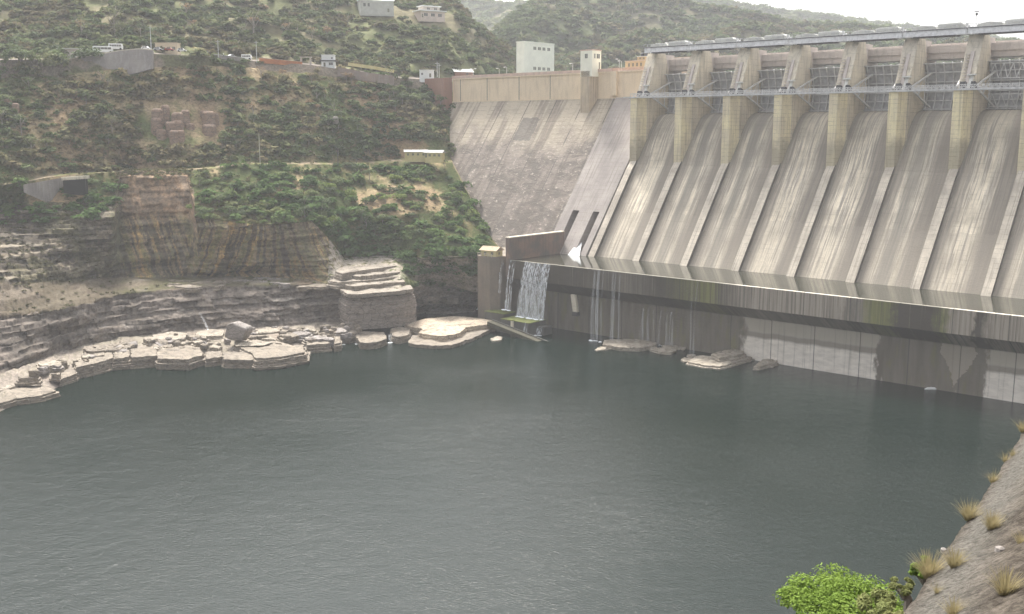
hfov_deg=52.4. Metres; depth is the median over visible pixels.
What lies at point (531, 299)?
waterfall
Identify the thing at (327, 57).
kiosk upper room
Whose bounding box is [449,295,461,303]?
rock slab
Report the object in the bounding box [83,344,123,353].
rock slab
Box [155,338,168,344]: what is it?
rock slab
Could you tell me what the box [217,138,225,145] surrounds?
tree
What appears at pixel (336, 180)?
bush
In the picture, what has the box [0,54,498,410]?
bank terrain
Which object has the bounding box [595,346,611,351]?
concrete slab
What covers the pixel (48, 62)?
bush
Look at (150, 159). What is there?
bush
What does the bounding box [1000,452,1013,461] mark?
grass tuft
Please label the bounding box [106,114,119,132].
bare tree
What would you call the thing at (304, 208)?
tree
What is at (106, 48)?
bus
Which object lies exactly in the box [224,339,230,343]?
rock slab
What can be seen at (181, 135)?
boulder
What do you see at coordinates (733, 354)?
rock block
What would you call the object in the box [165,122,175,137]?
boulder
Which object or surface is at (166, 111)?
boulder
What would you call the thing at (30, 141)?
bare tree
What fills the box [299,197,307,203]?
tree
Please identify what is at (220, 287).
rock slab
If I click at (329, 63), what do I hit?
road kiosk
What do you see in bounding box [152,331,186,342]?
rock slab
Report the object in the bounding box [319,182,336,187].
bush
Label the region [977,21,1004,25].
hoist cover
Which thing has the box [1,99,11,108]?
boulder
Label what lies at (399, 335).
boulder
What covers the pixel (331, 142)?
tree
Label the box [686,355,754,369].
rock
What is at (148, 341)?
rock slab
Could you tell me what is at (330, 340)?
rock slab
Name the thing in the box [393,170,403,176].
bush
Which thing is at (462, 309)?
rock slab
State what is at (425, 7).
villa upper floor
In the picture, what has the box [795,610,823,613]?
leafy tree
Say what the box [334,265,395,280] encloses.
rock ledge
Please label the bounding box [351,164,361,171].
tree
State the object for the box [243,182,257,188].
bush
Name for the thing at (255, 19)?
tree
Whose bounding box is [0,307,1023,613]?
river water
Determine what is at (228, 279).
rock slab
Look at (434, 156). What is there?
yellow annex
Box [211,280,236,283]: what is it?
rock slab
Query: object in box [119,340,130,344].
rock slab
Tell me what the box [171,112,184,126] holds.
boulder
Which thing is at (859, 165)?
dam
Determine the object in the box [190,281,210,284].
rock slab
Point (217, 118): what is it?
boulder
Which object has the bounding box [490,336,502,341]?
boulder
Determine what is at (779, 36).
hoist cover
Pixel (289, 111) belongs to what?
tree
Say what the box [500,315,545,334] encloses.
concrete platform
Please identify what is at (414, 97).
tree
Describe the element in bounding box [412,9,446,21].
hillside villa
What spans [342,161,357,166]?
bush
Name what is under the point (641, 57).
stair cabin
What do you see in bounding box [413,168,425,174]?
bush
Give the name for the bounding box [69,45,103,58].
bush
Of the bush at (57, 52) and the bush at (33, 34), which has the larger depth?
the bush at (33, 34)
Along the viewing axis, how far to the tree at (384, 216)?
443.94 m
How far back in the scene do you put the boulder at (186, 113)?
462.24 m
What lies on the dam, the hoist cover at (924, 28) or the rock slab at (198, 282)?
the hoist cover at (924, 28)
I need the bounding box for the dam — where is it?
[424,20,1023,403]
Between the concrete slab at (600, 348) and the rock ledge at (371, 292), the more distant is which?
the rock ledge at (371, 292)
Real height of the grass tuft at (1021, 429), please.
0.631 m
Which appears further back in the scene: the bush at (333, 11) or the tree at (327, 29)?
the bush at (333, 11)
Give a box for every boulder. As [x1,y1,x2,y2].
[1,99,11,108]
[11,103,19,113]
[36,360,64,372]
[151,108,163,126]
[151,118,162,135]
[156,129,166,140]
[161,105,169,124]
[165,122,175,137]
[169,130,178,145]
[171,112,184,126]
[172,120,183,130]
[174,341,180,346]
[177,130,184,143]
[181,110,189,123]
[185,123,194,129]
[202,111,215,125]
[202,124,216,136]
[215,113,218,126]
[225,321,252,339]
[332,117,338,129]
[389,326,410,343]
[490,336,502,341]
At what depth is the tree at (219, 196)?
417.49 m
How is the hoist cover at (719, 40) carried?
on the dam
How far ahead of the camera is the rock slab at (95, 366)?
337.32 m
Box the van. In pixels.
[241,54,251,59]
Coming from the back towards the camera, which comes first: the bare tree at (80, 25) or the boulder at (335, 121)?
the bare tree at (80, 25)
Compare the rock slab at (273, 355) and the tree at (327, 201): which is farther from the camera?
the tree at (327, 201)
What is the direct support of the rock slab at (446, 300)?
on the bank terrain at (157, 231)
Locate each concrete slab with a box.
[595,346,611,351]
[602,339,656,351]
[650,347,676,354]
[662,345,685,349]
[681,357,692,362]
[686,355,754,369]
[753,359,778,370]
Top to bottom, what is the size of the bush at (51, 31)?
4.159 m
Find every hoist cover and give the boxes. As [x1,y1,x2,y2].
[650,43,667,46]
[668,40,691,45]
[695,40,714,43]
[715,37,739,42]
[744,37,763,40]
[764,34,791,39]
[796,33,817,37]
[818,30,846,35]
[851,30,874,33]
[875,26,905,32]
[912,26,937,29]
[938,22,970,28]
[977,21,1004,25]
[1005,18,1023,24]
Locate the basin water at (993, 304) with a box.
[516,253,1023,315]
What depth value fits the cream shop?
491.82 m
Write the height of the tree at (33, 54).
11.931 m
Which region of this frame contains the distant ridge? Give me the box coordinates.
[458,0,1021,110]
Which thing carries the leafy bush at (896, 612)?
on the slope
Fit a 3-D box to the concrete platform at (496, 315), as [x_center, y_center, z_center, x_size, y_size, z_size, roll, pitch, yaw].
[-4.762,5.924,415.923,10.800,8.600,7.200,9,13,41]
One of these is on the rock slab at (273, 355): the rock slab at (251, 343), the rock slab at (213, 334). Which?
the rock slab at (251, 343)
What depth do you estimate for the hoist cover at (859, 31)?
379.30 m
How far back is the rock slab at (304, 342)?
373.57 m
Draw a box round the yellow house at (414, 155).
[404,150,424,161]
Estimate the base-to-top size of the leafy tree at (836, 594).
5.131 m
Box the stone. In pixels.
[994,546,1004,551]
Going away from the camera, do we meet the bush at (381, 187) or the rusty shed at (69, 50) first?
the bush at (381, 187)
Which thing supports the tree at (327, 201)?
on the bank terrain at (157, 231)
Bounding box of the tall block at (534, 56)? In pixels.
[516,41,554,72]
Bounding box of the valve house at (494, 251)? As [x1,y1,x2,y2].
[479,246,503,256]
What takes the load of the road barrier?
on the bank terrain at (157, 231)
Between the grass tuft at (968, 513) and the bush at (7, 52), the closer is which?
the grass tuft at (968, 513)
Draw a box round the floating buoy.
[925,387,935,389]
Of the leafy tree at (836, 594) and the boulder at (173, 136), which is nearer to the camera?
the leafy tree at (836, 594)
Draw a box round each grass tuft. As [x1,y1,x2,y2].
[907,548,949,578]
[930,582,946,593]
[936,545,977,568]
[936,595,968,613]
[951,498,982,520]
[975,510,1007,529]
[981,565,1023,595]
[983,470,998,482]
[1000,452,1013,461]
[1012,418,1023,432]
[1012,530,1023,543]
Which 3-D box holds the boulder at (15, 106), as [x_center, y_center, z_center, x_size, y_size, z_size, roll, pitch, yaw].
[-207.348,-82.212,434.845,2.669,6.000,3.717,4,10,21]
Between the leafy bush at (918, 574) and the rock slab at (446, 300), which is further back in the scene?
the rock slab at (446, 300)
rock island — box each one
[404,316,494,341]
[408,329,491,348]
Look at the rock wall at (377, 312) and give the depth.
399.08 m
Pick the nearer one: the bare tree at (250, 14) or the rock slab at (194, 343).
the rock slab at (194, 343)
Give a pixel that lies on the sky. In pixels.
(920, 12)
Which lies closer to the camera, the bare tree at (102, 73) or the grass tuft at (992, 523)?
the grass tuft at (992, 523)
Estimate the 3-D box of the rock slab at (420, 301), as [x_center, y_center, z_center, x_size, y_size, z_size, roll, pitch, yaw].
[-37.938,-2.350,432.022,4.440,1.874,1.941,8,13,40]
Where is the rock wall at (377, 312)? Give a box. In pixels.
[337,292,416,329]
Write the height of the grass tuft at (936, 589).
0.248 m
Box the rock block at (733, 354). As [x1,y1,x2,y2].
[709,348,750,361]
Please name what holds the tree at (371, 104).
on the bank terrain at (157, 231)
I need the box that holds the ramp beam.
[487,319,546,341]
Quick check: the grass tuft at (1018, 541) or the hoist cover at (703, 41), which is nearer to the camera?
the grass tuft at (1018, 541)
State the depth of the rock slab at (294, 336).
376.91 m
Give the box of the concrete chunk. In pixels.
[571,294,579,315]
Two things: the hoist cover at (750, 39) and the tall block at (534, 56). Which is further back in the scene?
the tall block at (534, 56)
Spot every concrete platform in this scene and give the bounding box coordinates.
[484,309,514,321]
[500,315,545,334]
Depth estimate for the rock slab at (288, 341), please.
373.00 m
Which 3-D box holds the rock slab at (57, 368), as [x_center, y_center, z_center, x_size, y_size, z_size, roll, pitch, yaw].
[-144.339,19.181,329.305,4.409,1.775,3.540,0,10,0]
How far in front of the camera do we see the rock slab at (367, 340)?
380.57 m
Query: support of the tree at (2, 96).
on the bank terrain at (157, 231)
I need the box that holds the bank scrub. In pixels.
[0,48,491,294]
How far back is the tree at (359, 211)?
440.67 m
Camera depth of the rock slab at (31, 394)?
302.67 m
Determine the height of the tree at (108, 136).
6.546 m
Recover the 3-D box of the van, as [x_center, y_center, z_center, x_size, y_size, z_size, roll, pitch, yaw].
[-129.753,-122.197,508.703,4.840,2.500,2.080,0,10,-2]
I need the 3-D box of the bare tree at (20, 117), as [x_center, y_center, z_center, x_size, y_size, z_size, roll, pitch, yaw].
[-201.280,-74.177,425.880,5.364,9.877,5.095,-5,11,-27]
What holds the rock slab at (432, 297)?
on the bank terrain at (157, 231)
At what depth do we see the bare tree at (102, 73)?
459.15 m
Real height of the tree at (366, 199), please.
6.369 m
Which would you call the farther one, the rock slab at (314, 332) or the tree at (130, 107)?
the tree at (130, 107)
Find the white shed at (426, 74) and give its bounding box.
[419,70,433,81]
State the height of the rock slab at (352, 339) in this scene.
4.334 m
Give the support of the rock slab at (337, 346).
on the bank terrain at (157, 231)
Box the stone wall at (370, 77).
[337,67,394,84]
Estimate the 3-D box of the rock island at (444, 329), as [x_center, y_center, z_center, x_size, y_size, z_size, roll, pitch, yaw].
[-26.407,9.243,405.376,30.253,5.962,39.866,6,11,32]
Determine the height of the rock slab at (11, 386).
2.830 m
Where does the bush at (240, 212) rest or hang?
on the bank terrain at (157, 231)
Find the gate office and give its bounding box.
[625,60,645,68]
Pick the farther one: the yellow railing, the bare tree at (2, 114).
the yellow railing
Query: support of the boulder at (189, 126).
on the bank terrain at (157, 231)
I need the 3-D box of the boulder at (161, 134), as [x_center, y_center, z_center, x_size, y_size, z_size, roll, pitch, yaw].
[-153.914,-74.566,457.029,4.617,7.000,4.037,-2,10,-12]
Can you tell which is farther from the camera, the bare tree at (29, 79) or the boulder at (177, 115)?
the boulder at (177, 115)
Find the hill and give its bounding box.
[491,0,1023,71]
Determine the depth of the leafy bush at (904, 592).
22.77 m
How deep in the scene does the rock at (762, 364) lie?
346.49 m
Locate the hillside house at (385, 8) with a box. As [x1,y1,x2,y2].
[357,0,393,16]
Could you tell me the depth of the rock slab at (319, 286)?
404.46 m
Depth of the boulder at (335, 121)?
491.72 m
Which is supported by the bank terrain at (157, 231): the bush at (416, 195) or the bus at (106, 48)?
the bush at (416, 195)
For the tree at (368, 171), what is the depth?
473.52 m
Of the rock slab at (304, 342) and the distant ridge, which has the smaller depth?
the rock slab at (304, 342)
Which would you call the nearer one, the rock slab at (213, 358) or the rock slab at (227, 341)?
the rock slab at (213, 358)
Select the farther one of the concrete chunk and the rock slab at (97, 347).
the concrete chunk
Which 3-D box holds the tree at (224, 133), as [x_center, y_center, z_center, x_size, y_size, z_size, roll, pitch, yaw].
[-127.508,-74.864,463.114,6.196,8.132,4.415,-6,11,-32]
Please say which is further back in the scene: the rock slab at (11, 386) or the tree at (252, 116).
the tree at (252, 116)
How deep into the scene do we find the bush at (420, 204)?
458.48 m
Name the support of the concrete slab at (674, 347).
in the river water at (558, 471)
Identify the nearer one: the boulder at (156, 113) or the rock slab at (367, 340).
the rock slab at (367, 340)
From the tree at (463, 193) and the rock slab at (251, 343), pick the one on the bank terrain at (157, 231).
the tree at (463, 193)
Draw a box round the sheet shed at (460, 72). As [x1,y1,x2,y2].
[453,69,473,75]
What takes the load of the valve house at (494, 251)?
on the dam
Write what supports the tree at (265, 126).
on the bank terrain at (157, 231)
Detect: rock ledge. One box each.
[326,276,397,289]
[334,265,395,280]
[340,285,413,297]
[345,279,405,290]
[352,271,399,279]
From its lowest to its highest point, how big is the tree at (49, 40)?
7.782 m
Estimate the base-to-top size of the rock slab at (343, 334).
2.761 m
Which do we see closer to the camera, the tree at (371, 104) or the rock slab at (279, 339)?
the rock slab at (279, 339)
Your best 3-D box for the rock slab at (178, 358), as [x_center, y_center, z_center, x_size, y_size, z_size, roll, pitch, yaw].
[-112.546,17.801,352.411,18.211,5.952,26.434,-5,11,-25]
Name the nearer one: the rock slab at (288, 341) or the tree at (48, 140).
the rock slab at (288, 341)
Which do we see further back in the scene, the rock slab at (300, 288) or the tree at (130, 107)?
the tree at (130, 107)
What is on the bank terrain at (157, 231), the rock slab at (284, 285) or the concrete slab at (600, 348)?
the rock slab at (284, 285)
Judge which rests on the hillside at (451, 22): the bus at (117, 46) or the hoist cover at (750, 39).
the bus at (117, 46)
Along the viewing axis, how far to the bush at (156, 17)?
545.11 m
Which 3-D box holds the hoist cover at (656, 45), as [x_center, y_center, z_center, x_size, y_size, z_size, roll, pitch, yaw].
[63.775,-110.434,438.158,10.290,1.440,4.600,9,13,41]
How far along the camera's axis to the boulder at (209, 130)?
463.89 m
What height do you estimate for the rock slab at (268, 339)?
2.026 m
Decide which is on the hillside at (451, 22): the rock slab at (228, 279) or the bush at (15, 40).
the bush at (15, 40)
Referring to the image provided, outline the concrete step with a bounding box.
[538,324,552,335]
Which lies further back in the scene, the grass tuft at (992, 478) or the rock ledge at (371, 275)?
the rock ledge at (371, 275)
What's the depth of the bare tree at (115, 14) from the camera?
522.50 m
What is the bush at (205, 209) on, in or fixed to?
on the bank terrain at (157, 231)
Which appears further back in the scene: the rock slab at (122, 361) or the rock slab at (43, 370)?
the rock slab at (122, 361)
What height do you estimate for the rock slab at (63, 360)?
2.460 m
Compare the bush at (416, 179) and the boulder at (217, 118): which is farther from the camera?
the bush at (416, 179)
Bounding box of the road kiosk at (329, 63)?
[319,60,337,67]
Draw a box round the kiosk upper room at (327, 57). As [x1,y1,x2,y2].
[321,55,335,59]
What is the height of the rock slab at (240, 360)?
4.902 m
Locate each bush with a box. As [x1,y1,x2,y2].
[1,47,21,59]
[7,37,26,44]
[13,31,42,38]
[16,37,34,43]
[37,51,69,67]
[45,29,61,35]
[47,49,69,58]
[57,161,78,166]
[59,98,73,103]
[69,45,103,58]
[87,178,99,183]
[126,16,146,24]
[143,26,166,32]
[146,157,156,162]
[152,16,168,21]
[195,206,212,211]
[200,179,213,184]
[223,210,235,214]
[231,210,247,214]
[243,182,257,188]
[265,187,277,193]
[289,189,302,194]
[292,142,303,148]
[303,9,321,16]
[305,189,319,193]
[310,29,325,35]
[316,135,332,140]
[317,210,326,215]
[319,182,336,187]
[327,9,339,14]
[332,176,344,183]
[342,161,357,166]
[344,189,356,195]
[346,30,364,39]
[349,117,361,121]
[373,215,387,222]
[375,101,388,107]
[377,185,389,189]
[387,174,403,179]
[388,187,400,191]
[389,193,408,198]
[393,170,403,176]
[408,177,421,180]
[408,228,426,233]
[411,200,424,206]
[412,193,425,198]
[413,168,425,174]
[464,208,480,215]
[856,587,896,613]
[883,610,903,613]
[888,576,914,611]
[908,556,930,584]
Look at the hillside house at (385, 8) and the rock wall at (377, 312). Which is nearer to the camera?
the rock wall at (377, 312)
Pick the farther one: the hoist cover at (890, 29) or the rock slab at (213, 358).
the hoist cover at (890, 29)
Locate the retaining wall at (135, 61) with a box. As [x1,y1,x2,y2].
[69,48,153,74]
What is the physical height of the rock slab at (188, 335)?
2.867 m
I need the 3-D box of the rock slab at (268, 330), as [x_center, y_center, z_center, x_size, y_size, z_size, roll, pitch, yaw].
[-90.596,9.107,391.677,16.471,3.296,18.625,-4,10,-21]
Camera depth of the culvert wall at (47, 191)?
412.70 m
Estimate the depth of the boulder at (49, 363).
330.51 m
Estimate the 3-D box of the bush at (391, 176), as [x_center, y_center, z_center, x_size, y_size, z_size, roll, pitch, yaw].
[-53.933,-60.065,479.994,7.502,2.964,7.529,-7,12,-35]
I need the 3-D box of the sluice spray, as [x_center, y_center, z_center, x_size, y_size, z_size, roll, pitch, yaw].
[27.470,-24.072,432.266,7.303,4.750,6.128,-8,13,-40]
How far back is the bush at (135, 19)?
529.64 m
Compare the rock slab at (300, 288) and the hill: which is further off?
the hill
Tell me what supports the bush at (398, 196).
on the bank terrain at (157, 231)
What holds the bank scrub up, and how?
on the bank terrain at (157, 231)
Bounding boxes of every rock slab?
[0,382,21,390]
[0,385,60,408]
[14,375,35,385]
[28,370,39,377]
[32,377,42,384]
[38,366,48,374]
[49,372,63,381]
[52,365,63,370]
[56,358,69,366]
[59,367,78,386]
[74,352,113,378]
[79,353,90,360]
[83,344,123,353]
[93,344,108,349]
[112,350,130,370]
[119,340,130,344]
[124,344,134,348]
[129,341,137,347]
[130,346,157,368]
[142,337,155,345]
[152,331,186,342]
[153,344,165,350]
[153,347,205,369]
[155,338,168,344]
[163,344,172,347]
[168,279,194,281]
[174,284,202,292]
[181,341,192,345]
[186,333,200,340]
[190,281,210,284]
[191,340,202,346]
[195,329,224,339]
[200,343,216,350]
[204,350,221,366]
[207,345,222,351]
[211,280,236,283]
[213,284,226,290]
[221,278,243,281]
[221,352,252,368]
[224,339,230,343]
[233,279,254,281]
[233,339,310,369]
[234,339,248,346]
[235,340,272,345]
[247,335,257,339]
[255,326,290,333]
[257,335,268,339]
[261,337,275,340]
[276,335,285,342]
[278,283,290,288]
[279,329,295,334]
[280,333,298,341]
[281,337,292,344]
[292,331,312,341]
[296,285,305,291]
[301,337,307,345]
[302,329,317,335]
[304,335,332,352]
[305,283,328,289]
[311,336,321,341]
[317,335,334,344]
[319,329,333,335]
[332,336,342,351]
[334,327,350,338]
[341,329,359,343]
[355,331,386,349]
[415,299,423,303]
[415,309,424,314]
[421,295,439,300]
[425,305,475,313]
[440,295,462,303]
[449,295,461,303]
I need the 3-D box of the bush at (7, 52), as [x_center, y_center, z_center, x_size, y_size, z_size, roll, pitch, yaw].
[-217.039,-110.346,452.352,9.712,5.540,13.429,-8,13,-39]
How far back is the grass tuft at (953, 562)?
21.20 m
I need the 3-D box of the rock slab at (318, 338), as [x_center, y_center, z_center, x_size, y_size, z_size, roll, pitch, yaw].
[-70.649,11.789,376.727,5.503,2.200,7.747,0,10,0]
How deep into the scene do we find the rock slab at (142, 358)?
346.83 m
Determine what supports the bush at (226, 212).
on the bank terrain at (157, 231)
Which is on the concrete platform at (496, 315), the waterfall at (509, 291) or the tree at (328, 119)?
the waterfall at (509, 291)
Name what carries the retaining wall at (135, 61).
on the bank terrain at (157, 231)
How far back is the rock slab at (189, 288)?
397.60 m
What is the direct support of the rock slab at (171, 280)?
on the bank terrain at (157, 231)
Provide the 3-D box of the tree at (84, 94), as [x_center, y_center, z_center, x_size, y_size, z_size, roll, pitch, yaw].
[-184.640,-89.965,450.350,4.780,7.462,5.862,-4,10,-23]
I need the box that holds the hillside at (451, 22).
[0,0,559,80]
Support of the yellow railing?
on the hillside at (451, 22)
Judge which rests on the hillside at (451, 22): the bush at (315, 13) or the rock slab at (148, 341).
the bush at (315, 13)
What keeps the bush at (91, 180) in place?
on the bank terrain at (157, 231)
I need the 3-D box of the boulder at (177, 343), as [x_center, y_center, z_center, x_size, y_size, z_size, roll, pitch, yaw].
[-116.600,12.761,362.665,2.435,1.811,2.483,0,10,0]
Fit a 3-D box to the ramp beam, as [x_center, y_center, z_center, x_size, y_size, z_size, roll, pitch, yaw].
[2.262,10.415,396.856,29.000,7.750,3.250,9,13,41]
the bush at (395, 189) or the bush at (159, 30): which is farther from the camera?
the bush at (159, 30)
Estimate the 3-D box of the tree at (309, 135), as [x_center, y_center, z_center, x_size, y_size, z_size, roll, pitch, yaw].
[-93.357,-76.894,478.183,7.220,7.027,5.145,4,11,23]
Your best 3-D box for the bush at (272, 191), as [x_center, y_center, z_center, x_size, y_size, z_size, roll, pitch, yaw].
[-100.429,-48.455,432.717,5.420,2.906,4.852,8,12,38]
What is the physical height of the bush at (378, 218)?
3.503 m
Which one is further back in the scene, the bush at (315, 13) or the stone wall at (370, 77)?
the bush at (315, 13)
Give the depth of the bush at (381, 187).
465.70 m
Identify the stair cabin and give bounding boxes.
[637,56,646,59]
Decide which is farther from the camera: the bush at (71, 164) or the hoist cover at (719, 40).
the bush at (71, 164)
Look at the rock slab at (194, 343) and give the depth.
365.95 m
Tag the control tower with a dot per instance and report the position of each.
(590, 61)
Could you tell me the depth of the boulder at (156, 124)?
456.01 m
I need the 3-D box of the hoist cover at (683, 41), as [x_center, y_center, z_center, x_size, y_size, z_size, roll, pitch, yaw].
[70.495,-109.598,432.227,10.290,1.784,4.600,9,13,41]
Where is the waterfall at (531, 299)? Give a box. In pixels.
[515,264,546,319]
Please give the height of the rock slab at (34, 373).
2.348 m
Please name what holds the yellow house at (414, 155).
on the bank terrain at (157, 231)
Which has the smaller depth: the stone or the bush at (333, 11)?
the stone
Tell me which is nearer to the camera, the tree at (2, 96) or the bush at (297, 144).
the tree at (2, 96)
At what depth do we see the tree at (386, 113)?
510.46 m
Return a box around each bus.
[92,46,112,51]
[108,43,122,49]
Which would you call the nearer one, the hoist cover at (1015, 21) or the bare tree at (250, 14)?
the hoist cover at (1015, 21)
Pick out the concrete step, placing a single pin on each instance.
(546, 329)
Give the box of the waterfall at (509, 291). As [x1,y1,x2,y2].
[501,265,513,310]
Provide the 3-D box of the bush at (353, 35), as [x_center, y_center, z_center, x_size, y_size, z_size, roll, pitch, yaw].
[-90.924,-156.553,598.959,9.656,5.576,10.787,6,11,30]
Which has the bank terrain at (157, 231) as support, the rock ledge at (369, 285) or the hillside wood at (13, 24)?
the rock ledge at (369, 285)
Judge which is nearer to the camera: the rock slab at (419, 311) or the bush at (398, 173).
the rock slab at (419, 311)
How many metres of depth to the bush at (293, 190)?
434.79 m
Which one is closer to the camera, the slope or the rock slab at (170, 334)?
the slope
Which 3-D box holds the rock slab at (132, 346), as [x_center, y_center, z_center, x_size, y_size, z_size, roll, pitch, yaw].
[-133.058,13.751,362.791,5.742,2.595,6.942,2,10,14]
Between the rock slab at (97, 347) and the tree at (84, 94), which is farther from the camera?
the tree at (84, 94)
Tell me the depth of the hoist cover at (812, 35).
393.34 m
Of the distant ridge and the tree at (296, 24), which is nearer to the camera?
the tree at (296, 24)
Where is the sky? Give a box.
[495,0,1023,39]
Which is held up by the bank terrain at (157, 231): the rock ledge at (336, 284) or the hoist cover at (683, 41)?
the rock ledge at (336, 284)
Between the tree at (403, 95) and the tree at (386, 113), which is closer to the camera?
the tree at (386, 113)
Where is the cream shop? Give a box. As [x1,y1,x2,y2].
[154,42,180,54]
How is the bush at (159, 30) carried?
on the hillside at (451, 22)
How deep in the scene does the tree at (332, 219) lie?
432.49 m
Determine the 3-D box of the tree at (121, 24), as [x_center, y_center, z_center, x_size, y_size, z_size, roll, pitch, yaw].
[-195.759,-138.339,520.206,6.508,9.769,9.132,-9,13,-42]
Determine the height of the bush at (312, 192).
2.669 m
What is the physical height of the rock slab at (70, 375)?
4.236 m
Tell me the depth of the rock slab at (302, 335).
379.87 m
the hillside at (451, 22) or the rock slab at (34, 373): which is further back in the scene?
the hillside at (451, 22)
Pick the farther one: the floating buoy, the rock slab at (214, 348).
the rock slab at (214, 348)
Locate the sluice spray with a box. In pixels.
[568,242,581,255]
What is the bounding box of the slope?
[904,432,1023,613]
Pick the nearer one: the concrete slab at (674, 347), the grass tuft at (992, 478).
the grass tuft at (992, 478)
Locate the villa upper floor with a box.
[416,5,440,10]
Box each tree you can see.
[0,94,14,100]
[0,109,7,123]
[8,47,32,70]
[14,114,26,134]
[21,51,40,67]
[21,76,33,90]
[23,137,37,147]
[40,137,53,145]
[44,36,59,44]
[75,19,85,33]
[80,92,88,103]
[95,70,106,86]
[101,8,122,36]
[102,134,116,143]
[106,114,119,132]
[112,20,128,29]
[125,104,133,113]
[179,3,192,12]
[213,193,226,205]
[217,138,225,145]
[219,130,231,143]
[222,204,235,213]
[243,128,255,136]
[244,10,261,32]
[247,17,259,25]
[248,113,257,121]
[260,124,272,131]
[285,109,294,114]
[291,20,302,29]
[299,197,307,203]
[299,205,312,213]
[302,132,315,144]
[319,198,331,203]
[322,117,333,130]
[323,25,331,33]
[326,215,338,227]
[327,139,335,144]
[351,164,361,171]
[356,207,366,221]
[360,212,373,225]
[361,169,375,179]
[361,197,369,205]
[363,101,375,108]
[377,112,389,121]
[377,214,388,222]
[380,194,391,203]
[397,91,408,103]
[408,94,420,102]
[458,191,467,201]
[773,562,903,613]
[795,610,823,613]
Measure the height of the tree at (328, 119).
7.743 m
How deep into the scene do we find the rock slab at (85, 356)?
341.88 m
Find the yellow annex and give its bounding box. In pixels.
[423,150,444,162]
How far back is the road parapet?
495.21 m
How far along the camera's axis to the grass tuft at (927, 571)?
21.92 m
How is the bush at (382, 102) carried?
on the bank terrain at (157, 231)
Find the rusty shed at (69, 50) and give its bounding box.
[56,48,82,57]
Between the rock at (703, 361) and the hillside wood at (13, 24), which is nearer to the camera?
the rock at (703, 361)
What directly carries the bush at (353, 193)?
on the bank terrain at (157, 231)
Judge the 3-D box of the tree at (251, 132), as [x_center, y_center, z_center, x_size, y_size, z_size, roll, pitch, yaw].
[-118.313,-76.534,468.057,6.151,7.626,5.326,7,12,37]
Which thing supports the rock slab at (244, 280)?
on the bank terrain at (157, 231)
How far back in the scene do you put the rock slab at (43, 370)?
323.60 m
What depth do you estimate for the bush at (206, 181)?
432.39 m
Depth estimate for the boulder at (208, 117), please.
466.68 m
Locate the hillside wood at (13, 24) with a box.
[0,0,565,74]
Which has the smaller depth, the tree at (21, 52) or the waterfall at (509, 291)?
the waterfall at (509, 291)
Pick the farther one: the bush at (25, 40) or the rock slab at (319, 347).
the bush at (25, 40)
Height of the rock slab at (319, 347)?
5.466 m
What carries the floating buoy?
on the river water at (558, 471)
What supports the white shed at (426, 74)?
on the bank terrain at (157, 231)
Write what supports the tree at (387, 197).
on the bank terrain at (157, 231)
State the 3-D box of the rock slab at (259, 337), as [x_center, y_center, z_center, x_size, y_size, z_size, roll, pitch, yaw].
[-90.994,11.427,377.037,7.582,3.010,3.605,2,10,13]
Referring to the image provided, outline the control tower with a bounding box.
[580,49,601,76]
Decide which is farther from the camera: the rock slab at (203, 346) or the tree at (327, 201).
the tree at (327, 201)
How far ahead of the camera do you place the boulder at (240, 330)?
364.91 m
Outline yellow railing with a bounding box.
[348,63,393,72]
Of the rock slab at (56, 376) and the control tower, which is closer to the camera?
the rock slab at (56, 376)
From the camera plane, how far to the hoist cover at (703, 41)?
422.56 m
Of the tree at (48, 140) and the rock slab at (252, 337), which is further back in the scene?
the tree at (48, 140)
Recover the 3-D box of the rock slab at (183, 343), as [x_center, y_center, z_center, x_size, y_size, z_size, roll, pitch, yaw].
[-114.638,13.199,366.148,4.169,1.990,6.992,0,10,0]
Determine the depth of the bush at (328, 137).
484.50 m
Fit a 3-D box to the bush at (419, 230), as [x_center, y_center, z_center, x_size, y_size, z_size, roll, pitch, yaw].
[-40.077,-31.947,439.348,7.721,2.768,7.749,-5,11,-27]
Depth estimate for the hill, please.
979.62 m
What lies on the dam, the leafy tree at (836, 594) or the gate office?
the gate office
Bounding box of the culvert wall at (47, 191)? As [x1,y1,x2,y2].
[23,176,89,201]
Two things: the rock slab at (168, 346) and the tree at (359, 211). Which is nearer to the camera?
the rock slab at (168, 346)
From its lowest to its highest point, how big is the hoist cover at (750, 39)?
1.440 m
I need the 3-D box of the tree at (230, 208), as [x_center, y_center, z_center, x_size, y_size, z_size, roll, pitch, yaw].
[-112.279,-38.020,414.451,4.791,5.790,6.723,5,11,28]
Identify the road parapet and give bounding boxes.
[214,54,244,60]
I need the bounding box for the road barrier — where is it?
[259,58,301,64]
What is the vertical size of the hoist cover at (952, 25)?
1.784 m
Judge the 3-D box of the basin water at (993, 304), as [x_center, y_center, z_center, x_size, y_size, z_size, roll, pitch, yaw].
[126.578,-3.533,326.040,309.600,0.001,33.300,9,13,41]
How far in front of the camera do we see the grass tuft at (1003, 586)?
17.07 m
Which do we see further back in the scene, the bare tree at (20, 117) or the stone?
the bare tree at (20, 117)
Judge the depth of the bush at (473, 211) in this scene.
470.00 m
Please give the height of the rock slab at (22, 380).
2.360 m
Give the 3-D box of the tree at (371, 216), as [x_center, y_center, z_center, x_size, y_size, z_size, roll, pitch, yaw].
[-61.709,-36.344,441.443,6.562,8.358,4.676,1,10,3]
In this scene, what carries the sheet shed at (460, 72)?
on the hillside at (451, 22)
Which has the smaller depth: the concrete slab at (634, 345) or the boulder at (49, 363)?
the boulder at (49, 363)
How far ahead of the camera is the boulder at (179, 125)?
458.25 m
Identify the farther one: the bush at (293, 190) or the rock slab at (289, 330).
the bush at (293, 190)

